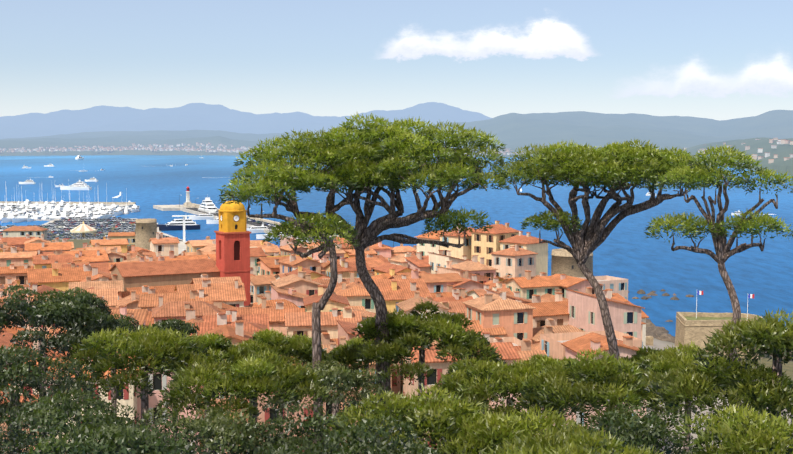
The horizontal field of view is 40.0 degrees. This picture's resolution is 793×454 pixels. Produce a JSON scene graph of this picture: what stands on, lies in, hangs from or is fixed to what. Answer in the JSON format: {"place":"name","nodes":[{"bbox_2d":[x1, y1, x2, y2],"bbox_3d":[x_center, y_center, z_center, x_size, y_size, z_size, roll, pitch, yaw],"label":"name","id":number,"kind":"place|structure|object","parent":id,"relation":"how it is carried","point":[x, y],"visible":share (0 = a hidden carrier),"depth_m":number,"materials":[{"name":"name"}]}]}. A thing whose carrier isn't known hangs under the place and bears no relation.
{"place":"outdoors","nodes":[
{"label":"outdoors","id":0,"kind":"place"},
{"bbox_2d":[0,155,792,336],"bbox_3d":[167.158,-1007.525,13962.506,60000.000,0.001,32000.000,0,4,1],"label":"sea","id":1,"kind":"structure","parent":0,"point":[625,249],"depth_m":704.75,"materials":[{"name":"liquid"}]},
{"bbox_2d":[0,155,773,254],"bbox_3d":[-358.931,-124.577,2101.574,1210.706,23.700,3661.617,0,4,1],"label":"boats","id":2,"kind":"object","parent":1,"relation":"on","point":[83,218],"visible":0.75,"depth_m":594.75,"materials":[{"name":"paint"}]},
{"bbox_2d":[135,218,156,249],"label":"tower","id":3,"kind":"structure","parent":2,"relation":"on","point":[145,230],"depth_m":412.61,"materials":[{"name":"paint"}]},
{"bbox_2d":[184,187,192,206],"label":"lighthouse","id":4,"kind":"object","parent":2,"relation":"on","point":[187,203],"visible":1,"depth_m":713.14,"materials":[{"name":"paint"}]},
{"bbox_2d":[0,102,792,453],"bbox_3d":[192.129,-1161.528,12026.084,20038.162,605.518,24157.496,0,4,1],"label":"ground","id":5,"kind":"structure","parent":0,"point":[186,124],"depth_m":5898.90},
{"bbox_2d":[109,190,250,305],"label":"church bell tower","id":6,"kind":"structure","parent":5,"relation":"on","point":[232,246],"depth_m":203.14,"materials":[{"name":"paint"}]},
{"bbox_2d":[0,221,648,453],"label":"town houses","id":7,"kind":"structure","parent":5,"relation":"on","point":[504,291],"depth_m":173.12,"materials":[{"name":"paint"}]},
{"bbox_2d":[0,284,792,453],"bbox_3d":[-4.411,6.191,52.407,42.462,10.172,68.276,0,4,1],"label":"foreground trees","id":8,"kind":"object","parent":5,"relation":"on","point":[454,414],"visible":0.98,"depth_m":33.39,"materials":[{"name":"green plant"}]},
{"bbox_2d":[0,138,792,162],"bbox_3d":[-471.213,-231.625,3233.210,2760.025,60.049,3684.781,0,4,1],"label":"shore houses","id":9,"kind":"structure","parent":5,"relation":"on","point":[193,148],"depth_m":4556.32,"materials":[{"name":"white"}]},
{"bbox_2d":[246,141,777,443],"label":"tree trunks","id":10,"kind":"object","parent":5,"relation":"on","point":[587,240],"visible":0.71,"depth_m":49.73,"materials":[{"name":"brown plant"}]},
{"bbox_2d":[218,112,792,251],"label":"pine needle crowns","id":11,"kind":"object","parent":10,"relation":"on","point":[608,163],"visible":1,"depth_m":47.91,"materials":[{"name":"green plant"}]},
{"bbox_2d":[551,229,592,276],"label":"stone tower","id":12,"kind":"structure","parent":5,"relation":"on","point":[563,261],"depth_m":273.54,"materials":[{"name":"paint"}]},
{"bbox_2d":[646,291,762,358],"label":"fortress wall","id":13,"kind":"structure","parent":5,"relation":"on","point":[696,327],"depth_m":204.10,"materials":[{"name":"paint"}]},
{"bbox_2d":[628,289,790,360],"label":"shore rocks","id":14,"kind":"object","parent":5,"relation":"on","point":[658,332],"visible":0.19,"depth_m":245.46,"materials":[{"name":"stone"}]},
{"bbox_2d":[0,0,792,120],"label":"sky","id":15,"kind":"structure","parent":0,"point":[719,60],"materials":[{"name":"blue"}]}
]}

